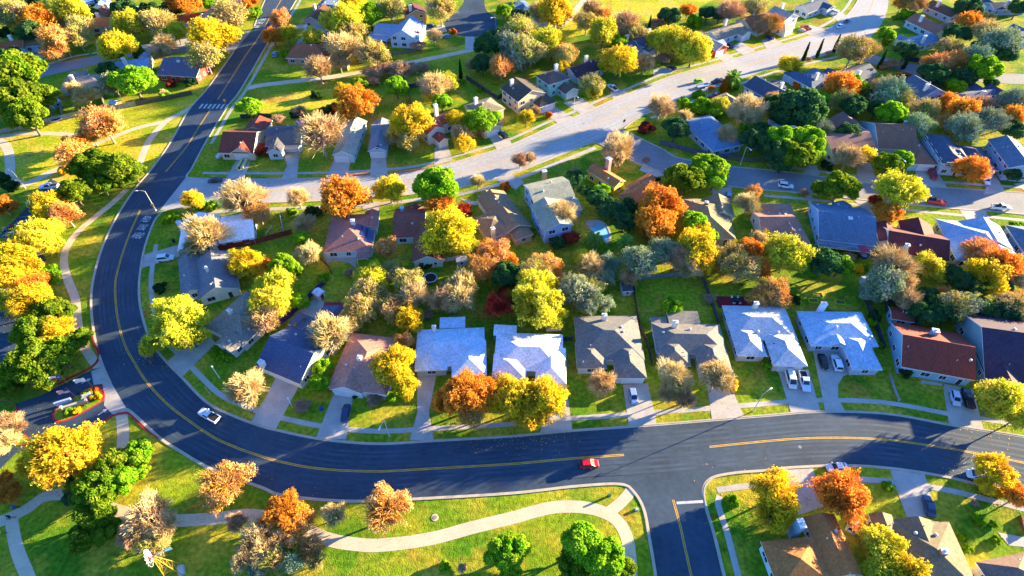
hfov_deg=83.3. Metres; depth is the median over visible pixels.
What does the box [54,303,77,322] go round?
oak tree
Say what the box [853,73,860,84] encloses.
leafy tree
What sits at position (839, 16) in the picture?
driveway
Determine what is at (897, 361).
window
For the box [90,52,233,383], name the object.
kerb
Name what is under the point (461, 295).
bare tree
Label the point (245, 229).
house
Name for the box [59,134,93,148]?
autumn tree
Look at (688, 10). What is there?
autumn tree
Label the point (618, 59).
elm tree
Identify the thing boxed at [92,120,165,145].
path
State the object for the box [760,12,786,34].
autumn tree
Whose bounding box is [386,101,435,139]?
elm tree
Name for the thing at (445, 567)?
shrub
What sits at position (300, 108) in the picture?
shrub
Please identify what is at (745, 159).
fence
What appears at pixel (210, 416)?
pickup truck
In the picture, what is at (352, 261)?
patio
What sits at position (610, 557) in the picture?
leafy tree
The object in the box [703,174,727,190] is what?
leafy tree
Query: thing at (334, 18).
leafy tree
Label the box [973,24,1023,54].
leafy tree
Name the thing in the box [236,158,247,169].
car
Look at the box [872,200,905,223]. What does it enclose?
autumn tree
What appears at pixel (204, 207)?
shrub
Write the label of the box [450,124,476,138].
bare tree
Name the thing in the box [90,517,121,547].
oak tree
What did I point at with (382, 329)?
fallen leaves
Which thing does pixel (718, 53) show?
garage door
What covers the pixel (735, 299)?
patio table
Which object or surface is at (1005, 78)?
road
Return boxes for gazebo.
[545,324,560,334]
[857,245,871,258]
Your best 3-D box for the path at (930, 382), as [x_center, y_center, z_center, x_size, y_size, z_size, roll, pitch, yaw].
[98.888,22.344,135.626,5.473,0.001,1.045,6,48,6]
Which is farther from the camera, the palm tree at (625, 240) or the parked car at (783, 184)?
the parked car at (783, 184)
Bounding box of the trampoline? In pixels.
[423,273,436,282]
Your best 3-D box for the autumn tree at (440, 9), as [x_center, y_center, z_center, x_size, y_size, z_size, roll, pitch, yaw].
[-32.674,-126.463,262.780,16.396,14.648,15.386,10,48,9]
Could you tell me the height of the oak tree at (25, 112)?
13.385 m
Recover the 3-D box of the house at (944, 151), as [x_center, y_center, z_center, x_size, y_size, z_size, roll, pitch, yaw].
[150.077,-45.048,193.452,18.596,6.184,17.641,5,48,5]
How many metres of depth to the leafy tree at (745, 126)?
203.27 m
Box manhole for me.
[431,514,438,520]
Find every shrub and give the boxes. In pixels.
[0,25,13,37]
[0,171,11,183]
[0,180,20,192]
[20,0,47,7]
[36,263,60,282]
[57,165,66,174]
[61,407,73,416]
[72,406,80,413]
[88,0,99,6]
[89,387,99,392]
[89,391,101,399]
[139,1,157,11]
[152,281,166,294]
[158,89,170,97]
[159,210,178,223]
[165,79,176,87]
[182,78,196,86]
[192,197,207,211]
[204,199,221,211]
[209,346,222,357]
[216,350,227,361]
[225,353,234,361]
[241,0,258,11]
[247,6,262,17]
[254,143,268,156]
[263,258,271,266]
[271,113,286,123]
[280,49,290,59]
[286,207,297,216]
[289,105,307,115]
[289,111,299,118]
[293,399,311,414]
[295,265,302,275]
[303,205,321,217]
[309,90,321,98]
[316,106,332,117]
[316,272,329,283]
[330,102,342,114]
[343,267,356,277]
[351,78,368,88]
[359,65,382,76]
[365,76,380,84]
[365,393,386,408]
[374,60,395,75]
[385,391,397,402]
[390,59,419,78]
[409,41,426,49]
[415,62,429,70]
[421,308,433,320]
[424,264,432,268]
[439,558,451,573]
[448,28,456,33]
[457,563,467,574]
[458,79,465,84]
[500,181,510,191]
[508,1,518,12]
[514,8,529,17]
[530,228,536,237]
[545,111,552,117]
[637,121,655,134]
[648,18,666,27]
[654,53,673,62]
[675,96,691,108]
[686,14,703,28]
[686,96,713,115]
[692,89,705,97]
[700,103,723,117]
[700,293,716,303]
[723,494,738,507]
[728,82,739,90]
[729,378,738,391]
[760,359,771,370]
[790,294,800,305]
[792,81,800,89]
[798,188,809,195]
[820,159,834,171]
[840,251,857,260]
[853,263,863,272]
[865,264,875,271]
[865,318,876,326]
[867,309,881,321]
[877,342,883,348]
[879,61,889,68]
[880,480,893,491]
[881,39,892,44]
[887,58,903,68]
[891,15,898,20]
[896,8,916,18]
[898,368,913,378]
[955,530,969,541]
[961,543,974,553]
[970,498,979,506]
[971,512,986,529]
[988,520,998,528]
[991,534,1002,545]
[994,487,1004,498]
[1008,220,1023,225]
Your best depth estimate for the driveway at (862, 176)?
191.10 m
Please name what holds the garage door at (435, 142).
in the house at (436, 133)
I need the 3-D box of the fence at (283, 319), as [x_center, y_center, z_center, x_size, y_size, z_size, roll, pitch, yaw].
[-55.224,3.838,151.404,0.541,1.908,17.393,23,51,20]
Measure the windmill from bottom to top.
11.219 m
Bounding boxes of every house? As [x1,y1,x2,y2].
[0,34,24,49]
[13,38,41,52]
[60,70,106,95]
[80,0,110,8]
[90,12,112,34]
[93,3,114,17]
[115,52,153,69]
[156,56,215,83]
[169,11,202,33]
[175,212,256,254]
[178,250,240,305]
[201,9,211,19]
[205,291,281,357]
[212,0,241,6]
[218,115,272,160]
[256,305,353,388]
[265,125,303,159]
[285,43,331,64]
[297,25,328,42]
[303,4,331,27]
[316,0,338,9]
[323,209,379,265]
[328,333,404,398]
[332,116,366,162]
[366,15,425,48]
[368,117,391,157]
[393,203,443,267]
[404,2,426,24]
[415,317,486,377]
[418,103,454,148]
[464,96,504,138]
[472,189,533,245]
[492,324,565,388]
[500,77,556,113]
[502,0,530,14]
[523,169,582,243]
[530,15,548,27]
[535,63,579,99]
[564,55,602,87]
[574,313,646,383]
[586,156,661,206]
[610,34,644,54]
[629,28,657,56]
[649,311,731,376]
[680,193,735,244]
[685,115,743,153]
[704,18,751,42]
[707,36,727,56]
[714,92,761,113]
[721,301,807,371]
[734,8,765,36]
[743,75,786,97]
[750,204,811,246]
[759,512,862,575]
[765,2,799,36]
[768,119,803,128]
[782,68,826,89]
[793,0,834,18]
[795,301,882,374]
[808,200,876,259]
[823,63,877,81]
[823,111,877,161]
[860,120,937,170]
[865,512,972,575]
[875,217,949,261]
[886,306,975,385]
[893,33,938,50]
[903,13,954,38]
[904,74,945,110]
[921,134,998,176]
[922,0,958,22]
[932,217,1015,267]
[953,313,1023,391]
[954,83,995,98]
[971,552,1023,575]
[982,0,1022,15]
[983,83,1004,109]
[983,135,1023,181]
[1003,225,1023,255]
[1007,24,1023,47]
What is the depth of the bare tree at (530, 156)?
191.93 m
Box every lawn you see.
[0,94,197,188]
[259,89,338,124]
[391,45,464,66]
[536,0,710,38]
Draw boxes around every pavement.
[48,52,96,64]
[149,244,1016,433]
[194,147,596,213]
[202,0,851,173]
[209,0,300,143]
[649,56,837,118]
[715,495,741,575]
[716,476,1023,510]
[764,194,1023,220]
[767,164,1018,187]
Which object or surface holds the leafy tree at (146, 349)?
on the ground at (48, 526)
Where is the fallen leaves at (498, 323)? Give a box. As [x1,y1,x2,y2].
[0,111,1023,575]
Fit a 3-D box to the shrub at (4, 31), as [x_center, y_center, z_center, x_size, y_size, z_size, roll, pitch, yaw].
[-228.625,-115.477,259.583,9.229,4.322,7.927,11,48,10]
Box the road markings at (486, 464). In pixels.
[114,0,1023,575]
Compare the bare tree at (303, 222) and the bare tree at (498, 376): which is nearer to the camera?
the bare tree at (498, 376)
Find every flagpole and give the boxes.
[48,374,79,394]
[57,388,84,405]
[73,377,93,387]
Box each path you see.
[0,131,73,137]
[0,138,58,186]
[0,488,637,575]
[5,514,35,575]
[60,189,128,368]
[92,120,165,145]
[116,414,128,447]
[137,107,189,163]
[248,50,473,89]
[465,36,474,49]
[547,0,585,27]
[604,487,634,516]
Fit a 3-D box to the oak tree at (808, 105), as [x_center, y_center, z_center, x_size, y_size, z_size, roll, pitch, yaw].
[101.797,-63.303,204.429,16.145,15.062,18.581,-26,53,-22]
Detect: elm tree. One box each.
[0,235,38,276]
[0,262,24,287]
[3,280,55,320]
[6,251,44,277]
[8,21,16,33]
[14,448,40,481]
[16,418,104,490]
[23,189,65,219]
[37,315,75,340]
[73,437,105,471]
[95,27,138,62]
[180,188,204,208]
[184,16,243,58]
[226,247,265,277]
[279,24,297,43]
[332,81,351,101]
[335,0,366,8]
[368,343,415,387]
[369,173,407,203]
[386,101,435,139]
[390,367,421,401]
[392,302,423,332]
[415,203,477,257]
[421,90,436,103]
[444,109,465,126]
[453,134,475,152]
[489,376,498,390]
[490,371,538,417]
[509,397,555,430]
[516,109,535,126]
[524,374,569,420]
[537,0,575,28]
[553,58,570,72]
[595,42,638,78]
[665,223,680,238]
[677,227,720,266]
[690,222,714,238]
[693,252,715,275]
[729,239,740,246]
[749,466,802,513]
[752,496,796,535]
[775,53,803,71]
[858,144,878,165]
[889,549,932,575]
[959,255,1014,295]
[971,452,1020,490]
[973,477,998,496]
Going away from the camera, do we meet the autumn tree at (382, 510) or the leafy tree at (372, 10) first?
the autumn tree at (382, 510)
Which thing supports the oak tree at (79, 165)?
on the ground at (48, 526)
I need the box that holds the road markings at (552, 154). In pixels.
[8,0,880,503]
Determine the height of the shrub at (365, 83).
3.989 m
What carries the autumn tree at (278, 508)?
on the ground at (48, 526)
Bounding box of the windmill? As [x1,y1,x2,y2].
[144,547,185,575]
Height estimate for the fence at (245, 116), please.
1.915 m
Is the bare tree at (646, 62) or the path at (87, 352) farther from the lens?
the bare tree at (646, 62)
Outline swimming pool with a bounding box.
[586,220,610,243]
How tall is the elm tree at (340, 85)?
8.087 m
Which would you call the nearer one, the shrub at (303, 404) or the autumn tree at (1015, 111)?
the shrub at (303, 404)
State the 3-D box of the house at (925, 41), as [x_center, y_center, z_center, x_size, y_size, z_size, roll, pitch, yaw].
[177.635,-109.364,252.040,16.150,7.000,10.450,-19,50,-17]
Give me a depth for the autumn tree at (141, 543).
107.64 m
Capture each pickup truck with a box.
[39,182,58,189]
[197,408,221,423]
[607,84,618,91]
[711,78,723,84]
[797,370,810,391]
[800,25,811,30]
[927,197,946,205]
[960,387,975,409]
[990,203,1011,210]
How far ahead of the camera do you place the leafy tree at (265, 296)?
141.88 m
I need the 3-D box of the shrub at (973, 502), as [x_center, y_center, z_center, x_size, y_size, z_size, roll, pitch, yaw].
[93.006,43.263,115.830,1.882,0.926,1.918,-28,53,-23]
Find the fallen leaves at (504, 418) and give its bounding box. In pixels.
[0,120,1009,571]
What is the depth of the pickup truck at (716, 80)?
230.95 m
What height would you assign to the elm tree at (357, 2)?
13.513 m
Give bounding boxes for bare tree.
[0,410,29,434]
[0,426,24,455]
[56,19,68,29]
[62,80,83,94]
[71,83,103,107]
[115,522,146,550]
[119,487,174,540]
[144,507,178,542]
[147,40,171,58]
[150,33,177,54]
[178,212,237,256]
[213,174,262,215]
[221,367,270,409]
[224,510,248,533]
[229,542,253,575]
[236,514,274,562]
[240,304,280,335]
[246,537,276,572]
[250,183,270,204]
[266,525,292,549]
[285,186,312,207]
[291,212,317,233]
[291,238,323,265]
[293,109,346,156]
[301,54,333,83]
[305,310,355,354]
[319,500,346,529]
[321,29,365,65]
[327,52,351,72]
[344,315,359,331]
[382,128,401,146]
[393,276,430,308]
[416,70,453,95]
[426,282,454,312]
[427,27,443,45]
[437,281,446,290]
[440,276,475,313]
[444,266,478,292]
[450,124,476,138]
[465,58,474,72]
[466,174,485,188]
[491,371,502,382]
[511,151,528,167]
[523,151,535,164]
[530,105,541,115]
[543,198,578,221]
[574,249,607,280]
[580,0,601,12]
[587,367,617,400]
[601,136,634,166]
[605,130,633,155]
[612,9,644,34]
[616,269,640,286]
[617,22,630,35]
[634,52,655,73]
[643,92,678,121]
[655,356,696,394]
[657,383,678,404]
[663,242,691,268]
[672,255,702,278]
[673,386,697,410]
[678,109,693,119]
[696,356,737,395]
[715,0,748,24]
[715,123,737,142]
[726,91,770,126]
[733,190,761,213]
[749,229,768,245]
[750,20,768,37]
[764,91,779,95]
[828,142,868,169]
[869,74,895,88]
[870,241,926,282]
[889,286,924,309]
[895,264,919,291]
[966,94,996,110]
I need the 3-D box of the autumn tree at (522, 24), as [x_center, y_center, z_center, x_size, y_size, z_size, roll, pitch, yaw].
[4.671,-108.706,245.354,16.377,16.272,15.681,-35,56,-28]
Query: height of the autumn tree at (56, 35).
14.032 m
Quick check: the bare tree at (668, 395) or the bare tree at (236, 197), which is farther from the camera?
the bare tree at (236, 197)
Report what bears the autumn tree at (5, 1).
on the ground at (48, 526)
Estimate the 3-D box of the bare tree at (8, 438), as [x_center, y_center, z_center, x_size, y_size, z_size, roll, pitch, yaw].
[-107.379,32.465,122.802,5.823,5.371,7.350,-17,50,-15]
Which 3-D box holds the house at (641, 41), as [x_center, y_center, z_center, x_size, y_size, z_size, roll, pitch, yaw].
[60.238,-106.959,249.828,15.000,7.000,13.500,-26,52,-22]
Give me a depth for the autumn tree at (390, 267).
154.29 m
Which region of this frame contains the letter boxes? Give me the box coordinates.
[81,392,93,399]
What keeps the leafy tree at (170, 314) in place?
on the ground at (48, 526)
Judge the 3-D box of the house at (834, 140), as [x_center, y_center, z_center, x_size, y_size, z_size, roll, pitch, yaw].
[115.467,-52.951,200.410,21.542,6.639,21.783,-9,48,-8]
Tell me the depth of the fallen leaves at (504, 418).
131.27 m
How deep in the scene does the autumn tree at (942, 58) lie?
228.36 m
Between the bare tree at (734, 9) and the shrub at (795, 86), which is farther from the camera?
the bare tree at (734, 9)
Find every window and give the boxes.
[206,296,216,301]
[399,238,406,241]
[761,551,767,562]
[895,357,899,366]
[919,372,931,376]
[937,375,947,379]
[958,326,964,334]
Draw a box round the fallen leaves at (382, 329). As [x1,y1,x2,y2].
[0,115,991,575]
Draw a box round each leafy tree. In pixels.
[0,284,15,312]
[3,215,65,253]
[32,200,55,220]
[33,233,65,254]
[46,0,93,21]
[106,64,158,99]
[107,466,138,494]
[108,6,146,40]
[124,436,154,465]
[134,463,150,480]
[138,333,165,357]
[141,292,210,347]
[160,20,188,44]
[167,322,212,351]
[200,0,215,8]
[234,97,262,118]
[245,280,290,317]
[249,264,298,300]
[266,252,299,277]
[289,291,310,308]
[293,230,311,245]
[300,26,327,43]
[307,372,330,392]
[311,358,334,375]
[318,1,364,32]
[351,259,388,289]
[358,1,383,29]
[364,257,383,267]
[384,75,409,98]
[411,166,458,201]
[431,93,452,112]
[437,70,458,92]
[458,234,479,251]
[462,106,497,137]
[482,533,515,570]
[488,109,501,119]
[495,3,511,20]
[498,530,531,570]
[498,564,522,575]
[511,279,565,328]
[515,267,560,305]
[525,27,551,59]
[538,25,570,59]
[543,307,569,329]
[560,520,602,568]
[572,248,595,266]
[582,535,624,575]
[585,85,602,98]
[587,15,617,48]
[593,183,610,195]
[597,60,610,74]
[607,34,628,46]
[645,26,671,52]
[656,24,695,59]
[660,296,683,313]
[672,31,713,66]
[681,210,707,231]
[690,153,730,176]
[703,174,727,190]
[711,96,730,112]
[711,228,718,241]
[739,120,753,130]
[762,231,819,273]
[766,125,798,141]
[793,125,826,148]
[807,143,826,165]
[817,89,832,104]
[833,254,855,276]
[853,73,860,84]
[854,80,869,93]
[857,523,910,563]
[859,546,899,575]
[871,167,931,210]
[873,100,908,122]
[876,26,896,41]
[892,149,914,168]
[912,249,946,282]
[944,78,967,94]
[966,54,1005,79]
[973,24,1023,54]
[973,377,1023,421]
[1002,404,1023,430]
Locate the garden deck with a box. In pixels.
[716,296,759,306]
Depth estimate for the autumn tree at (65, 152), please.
185.56 m
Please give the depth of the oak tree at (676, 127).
197.14 m
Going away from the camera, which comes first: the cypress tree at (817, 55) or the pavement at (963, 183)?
the pavement at (963, 183)
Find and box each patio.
[299,298,323,317]
[323,254,355,267]
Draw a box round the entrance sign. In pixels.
[53,397,88,410]
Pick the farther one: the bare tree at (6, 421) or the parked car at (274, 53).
the parked car at (274, 53)
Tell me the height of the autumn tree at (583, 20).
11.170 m
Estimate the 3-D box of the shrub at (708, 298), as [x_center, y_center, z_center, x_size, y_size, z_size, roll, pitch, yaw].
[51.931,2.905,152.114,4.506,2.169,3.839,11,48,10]
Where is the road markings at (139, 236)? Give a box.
[130,216,150,238]
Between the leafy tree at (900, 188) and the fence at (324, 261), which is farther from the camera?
the leafy tree at (900, 188)
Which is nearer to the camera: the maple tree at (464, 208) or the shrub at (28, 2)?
the maple tree at (464, 208)
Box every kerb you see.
[58,336,99,384]
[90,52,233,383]
[97,412,157,438]
[114,408,656,575]
[138,143,1023,444]
[185,0,858,179]
[622,54,1023,192]
[628,159,1023,214]
[702,464,975,575]
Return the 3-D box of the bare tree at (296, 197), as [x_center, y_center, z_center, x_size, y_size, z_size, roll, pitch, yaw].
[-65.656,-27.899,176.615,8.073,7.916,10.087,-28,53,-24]
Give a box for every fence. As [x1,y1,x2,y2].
[0,109,87,133]
[57,96,62,114]
[103,101,136,109]
[135,90,192,105]
[217,229,291,249]
[239,113,271,118]
[277,279,324,325]
[319,255,331,273]
[371,95,379,116]
[387,49,420,55]
[408,83,420,87]
[443,256,455,261]
[466,75,497,99]
[563,336,573,340]
[633,286,652,364]
[637,272,700,279]
[660,140,742,158]
[700,272,718,323]
[727,155,766,162]
[865,299,886,349]
[884,298,888,312]
[888,299,900,304]
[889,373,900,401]
[904,57,921,62]
[1018,515,1023,534]
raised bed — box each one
[808,298,818,303]
[812,292,822,297]
[835,299,845,305]
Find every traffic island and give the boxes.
[0,400,16,415]
[13,433,28,445]
[52,385,104,422]
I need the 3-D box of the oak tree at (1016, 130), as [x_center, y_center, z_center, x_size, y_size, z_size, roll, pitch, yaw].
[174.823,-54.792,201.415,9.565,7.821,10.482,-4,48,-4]
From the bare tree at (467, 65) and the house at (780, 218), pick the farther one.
the bare tree at (467, 65)
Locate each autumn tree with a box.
[0,0,20,13]
[0,0,28,26]
[0,194,20,215]
[0,469,14,486]
[0,479,23,505]
[9,271,50,298]
[12,1,57,29]
[32,22,73,56]
[37,42,69,61]
[48,201,85,227]
[52,138,89,168]
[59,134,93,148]
[63,14,95,32]
[63,24,93,51]
[73,101,128,143]
[74,127,100,145]
[96,70,120,96]
[131,531,157,554]
[134,7,178,35]
[143,538,170,563]
[162,0,203,15]
[177,238,208,255]
[183,39,224,73]
[195,459,257,516]
[207,0,248,29]
[222,262,240,274]
[240,202,272,226]
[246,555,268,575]
[257,541,291,575]
[258,486,309,531]
[261,26,286,47]
[269,7,291,26]
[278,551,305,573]
[279,523,308,549]
[291,508,315,538]
[297,533,326,563]
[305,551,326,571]
[318,172,372,218]
[335,81,381,121]
[336,19,367,40]
[337,25,360,38]
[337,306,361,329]
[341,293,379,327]
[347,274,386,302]
[354,37,392,66]
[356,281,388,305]
[360,480,413,536]
[373,235,399,257]
[375,292,405,324]
[376,0,407,23]
[381,260,402,281]
[391,330,415,347]
[392,267,430,300]
[397,131,419,152]
[424,0,457,26]
[424,196,457,214]
[430,386,459,414]
[440,365,493,420]
[457,408,485,431]
[465,252,497,284]
[474,372,496,395]
[476,236,511,267]
[488,52,514,80]
[495,30,523,52]
[498,46,527,71]
[500,287,514,301]
[504,12,538,36]
[504,251,518,263]
[508,30,548,69]
[518,255,555,284]
[526,45,547,66]
[528,0,542,18]
[531,251,564,280]
[550,44,579,63]
[552,42,578,64]
[554,269,563,284]
[559,270,600,306]
[575,11,598,34]
[575,290,607,316]
[577,273,607,298]
[578,71,605,92]
[594,266,616,286]
[595,5,612,18]
[595,295,615,312]
[598,250,622,274]
[618,245,660,279]
[621,246,653,276]
[622,21,647,38]
[633,204,677,238]
[636,225,647,236]
[639,181,688,217]
[647,236,680,265]
[680,2,697,19]
[713,244,728,267]
[720,248,763,282]
[725,240,748,258]
[740,236,766,256]
[742,0,771,15]
[743,183,762,198]
[743,282,778,306]
[748,252,772,277]
[759,275,790,303]
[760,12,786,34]
[763,285,792,308]
[804,116,835,133]
[806,466,872,532]
[822,68,861,93]
[828,87,858,113]
[834,32,873,67]
[857,37,882,62]
[858,282,881,302]
[858,523,872,542]
[863,272,906,300]
[867,260,908,300]
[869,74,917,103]
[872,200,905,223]
[887,89,915,111]
[891,0,908,11]
[900,0,929,11]
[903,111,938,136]
[911,96,941,119]
[919,50,953,68]
[933,35,966,53]
[935,113,955,133]
[935,284,950,295]
[936,290,974,325]
[937,91,959,111]
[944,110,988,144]
[945,95,982,117]
[947,48,970,70]
[949,153,994,183]
[949,290,989,316]
[954,10,985,28]
[959,236,1001,258]
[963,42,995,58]
[963,256,997,282]
[970,17,1006,41]
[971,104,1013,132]
[981,247,1023,280]
[983,12,997,22]
[990,290,1023,319]
[994,86,1023,108]
[998,103,1023,122]
[998,479,1023,507]
[1011,266,1023,289]
[1011,288,1023,297]
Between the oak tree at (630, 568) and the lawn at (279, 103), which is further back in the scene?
the lawn at (279, 103)
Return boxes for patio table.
[731,298,740,302]
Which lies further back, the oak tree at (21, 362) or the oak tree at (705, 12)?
the oak tree at (705, 12)
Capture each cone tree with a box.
[130,37,146,58]
[719,75,728,93]
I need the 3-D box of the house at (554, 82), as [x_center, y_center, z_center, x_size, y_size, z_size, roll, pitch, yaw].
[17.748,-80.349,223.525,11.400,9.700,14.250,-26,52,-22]
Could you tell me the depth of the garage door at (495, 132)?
205.26 m
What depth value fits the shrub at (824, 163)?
191.62 m
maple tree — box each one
[456,203,472,217]
[483,289,514,317]
[496,286,507,294]
[560,230,580,244]
[867,194,883,206]
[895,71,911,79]
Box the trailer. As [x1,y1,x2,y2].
[696,83,710,88]
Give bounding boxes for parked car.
[2,223,18,231]
[156,253,174,262]
[207,177,222,183]
[272,51,277,56]
[340,404,350,421]
[426,23,436,28]
[441,34,449,38]
[498,131,508,138]
[579,458,598,469]
[628,388,638,403]
[666,65,676,70]
[693,78,703,83]
[709,93,719,97]
[726,43,733,47]
[726,191,731,199]
[765,35,773,39]
[778,181,793,189]
[817,353,828,369]
[825,462,848,472]
[830,354,843,371]
[845,518,859,534]
[921,494,936,517]
[927,168,937,178]
[949,390,962,406]
[983,176,990,184]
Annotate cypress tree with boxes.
[458,59,462,78]
[647,15,651,28]
[801,42,810,60]
[815,38,824,57]
[832,34,840,52]
[877,49,887,68]
[901,50,912,69]
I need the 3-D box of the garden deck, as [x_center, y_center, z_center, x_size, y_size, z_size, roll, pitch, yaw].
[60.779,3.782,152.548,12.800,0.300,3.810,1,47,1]
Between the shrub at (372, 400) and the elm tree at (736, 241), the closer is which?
the shrub at (372, 400)
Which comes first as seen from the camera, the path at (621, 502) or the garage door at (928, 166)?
the path at (621, 502)
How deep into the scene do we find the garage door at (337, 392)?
132.17 m
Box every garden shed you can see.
[51,99,62,108]
[108,99,120,107]
[312,287,325,300]
[455,255,466,265]
[620,282,633,295]
[859,276,866,285]
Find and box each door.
[227,291,234,297]
[234,154,249,159]
[272,373,291,384]
[285,149,296,151]
[333,389,354,396]
[334,156,348,162]
[370,152,384,157]
[433,139,439,148]
[478,202,484,213]
[487,128,498,137]
[537,22,546,27]
[542,104,552,112]
[566,91,576,99]
[621,379,643,383]
[715,49,723,56]
[741,34,749,41]
[777,366,801,371]
[784,29,792,36]
[915,165,926,170]
[923,165,934,170]
[954,379,963,384]
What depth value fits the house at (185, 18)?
264.82 m
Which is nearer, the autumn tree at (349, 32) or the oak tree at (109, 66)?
the oak tree at (109, 66)
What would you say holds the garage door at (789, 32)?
in the house at (789, 23)
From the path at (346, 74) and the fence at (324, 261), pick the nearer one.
the fence at (324, 261)
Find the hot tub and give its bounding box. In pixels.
[859,254,868,259]
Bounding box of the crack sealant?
[101,0,946,493]
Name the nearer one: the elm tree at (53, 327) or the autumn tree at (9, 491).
the autumn tree at (9, 491)
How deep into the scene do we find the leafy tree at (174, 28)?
249.25 m
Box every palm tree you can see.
[586,231,603,248]
[616,233,634,251]
[723,69,742,86]
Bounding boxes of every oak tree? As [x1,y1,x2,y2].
[0,46,20,53]
[0,48,48,82]
[0,77,42,115]
[0,336,53,383]
[0,363,29,386]
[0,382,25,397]
[2,97,49,135]
[7,314,48,344]
[13,20,44,39]
[27,366,63,390]
[28,296,69,320]
[29,82,60,112]
[34,335,80,370]
[54,179,92,205]
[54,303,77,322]
[60,488,75,506]
[61,469,82,492]
[63,147,109,179]
[65,327,94,349]
[67,523,96,555]
[70,468,112,505]
[71,490,118,528]
[83,7,99,17]
[86,174,112,194]
[90,152,137,180]
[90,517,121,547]
[92,447,130,477]
[94,61,118,73]
[108,0,135,13]
[110,178,128,189]
[119,5,147,13]
[123,161,146,182]
[157,1,184,15]
[470,53,492,75]
[473,37,484,53]
[478,28,506,55]
[491,260,519,285]
[549,236,565,249]
[556,549,590,575]
[565,169,585,187]
[576,185,590,196]
[586,189,608,209]
[597,197,628,221]
[613,211,635,231]
[620,556,636,575]
[621,197,637,213]
[656,7,681,25]
[661,117,690,142]
[663,163,706,192]
[698,6,716,22]
[712,10,726,23]
[739,125,767,153]
[754,122,771,130]
[759,131,779,149]
[760,94,778,114]
[761,139,790,166]
[768,105,803,126]
[769,157,792,173]
[773,87,829,124]
[781,139,818,168]
[808,246,844,276]
[809,180,831,198]
[823,170,862,201]
[834,121,861,135]
[839,94,868,116]
[859,89,874,100]
[866,100,884,119]
[874,152,904,174]
[892,41,919,61]
[906,300,940,326]
[916,62,951,83]
[917,286,939,304]
[932,81,944,87]
[932,297,960,323]
[942,24,973,40]
[942,264,965,286]
[949,66,978,86]
[953,0,984,15]
[953,271,989,293]
[976,296,1001,317]
[983,77,1000,85]
[991,43,1020,62]
[995,296,1023,319]
[997,119,1023,138]
[1002,169,1022,181]
[1002,280,1014,295]
[1007,0,1023,19]
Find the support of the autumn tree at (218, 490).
on the ground at (48, 526)
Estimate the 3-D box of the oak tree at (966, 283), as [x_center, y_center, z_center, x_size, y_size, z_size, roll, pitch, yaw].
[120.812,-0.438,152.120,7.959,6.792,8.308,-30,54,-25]
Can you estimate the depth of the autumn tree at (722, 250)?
157.74 m
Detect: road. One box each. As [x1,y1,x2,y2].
[0,179,59,362]
[0,367,111,468]
[39,29,250,76]
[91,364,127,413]
[92,0,1023,499]
[160,0,887,209]
[444,0,497,36]
[595,129,1023,213]
[626,476,722,575]
[859,55,1023,83]
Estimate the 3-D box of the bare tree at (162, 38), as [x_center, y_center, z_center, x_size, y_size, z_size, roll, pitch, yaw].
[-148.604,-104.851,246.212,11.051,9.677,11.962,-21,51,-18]
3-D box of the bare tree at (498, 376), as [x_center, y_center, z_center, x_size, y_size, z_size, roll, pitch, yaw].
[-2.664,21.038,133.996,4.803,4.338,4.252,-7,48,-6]
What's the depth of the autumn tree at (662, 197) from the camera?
167.38 m
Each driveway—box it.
[142,245,179,267]
[168,328,214,375]
[176,32,191,47]
[226,161,249,177]
[252,378,297,427]
[282,152,298,177]
[295,24,307,28]
[316,394,352,438]
[327,160,349,176]
[362,202,379,210]
[370,158,386,174]
[410,374,435,439]
[425,25,446,31]
[434,146,451,164]
[459,198,477,204]
[489,135,511,148]
[496,174,523,189]
[540,384,571,431]
[544,107,570,122]
[564,98,594,113]
[610,89,626,98]
[623,383,655,424]
[640,163,663,176]
[653,68,671,76]
[707,370,743,418]
[712,187,730,200]
[717,53,733,60]
[733,42,754,54]
[762,38,782,47]
[778,370,819,411]
[784,468,823,514]
[798,25,823,34]
[803,165,819,174]
[806,195,811,206]
[813,351,848,409]
[829,13,845,20]
[854,199,876,220]
[856,163,875,182]
[890,470,930,516]
[915,171,946,186]
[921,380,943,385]
[943,384,983,428]
[960,210,988,219]
[984,175,1004,194]
[998,532,1023,546]
[1014,182,1023,189]
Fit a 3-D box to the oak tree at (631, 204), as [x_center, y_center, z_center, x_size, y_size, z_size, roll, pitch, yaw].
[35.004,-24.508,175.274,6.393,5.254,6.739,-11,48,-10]
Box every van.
[784,368,797,388]
[831,9,839,14]
[966,468,986,479]
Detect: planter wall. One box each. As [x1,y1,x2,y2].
[347,172,369,175]
[393,165,434,172]
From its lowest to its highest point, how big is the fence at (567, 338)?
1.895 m
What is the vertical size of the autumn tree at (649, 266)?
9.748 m
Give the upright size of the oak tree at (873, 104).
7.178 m
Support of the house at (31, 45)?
on the ground at (48, 526)
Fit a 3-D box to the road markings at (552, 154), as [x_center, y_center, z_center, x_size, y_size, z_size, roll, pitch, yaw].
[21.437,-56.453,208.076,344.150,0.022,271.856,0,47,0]
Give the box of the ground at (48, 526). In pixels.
[0,0,1023,575]
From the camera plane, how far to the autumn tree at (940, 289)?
150.19 m
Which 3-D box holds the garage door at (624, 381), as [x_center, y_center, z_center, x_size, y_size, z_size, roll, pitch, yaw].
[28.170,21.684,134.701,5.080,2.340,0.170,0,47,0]
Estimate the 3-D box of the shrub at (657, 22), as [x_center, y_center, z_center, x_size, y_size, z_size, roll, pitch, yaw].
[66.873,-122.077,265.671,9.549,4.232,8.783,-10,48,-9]
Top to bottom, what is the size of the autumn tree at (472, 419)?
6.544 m
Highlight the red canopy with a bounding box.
[323,302,344,306]
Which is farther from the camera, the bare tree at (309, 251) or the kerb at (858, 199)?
the kerb at (858, 199)
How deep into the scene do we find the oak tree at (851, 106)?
206.55 m
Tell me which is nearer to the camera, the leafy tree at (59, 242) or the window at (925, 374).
the window at (925, 374)

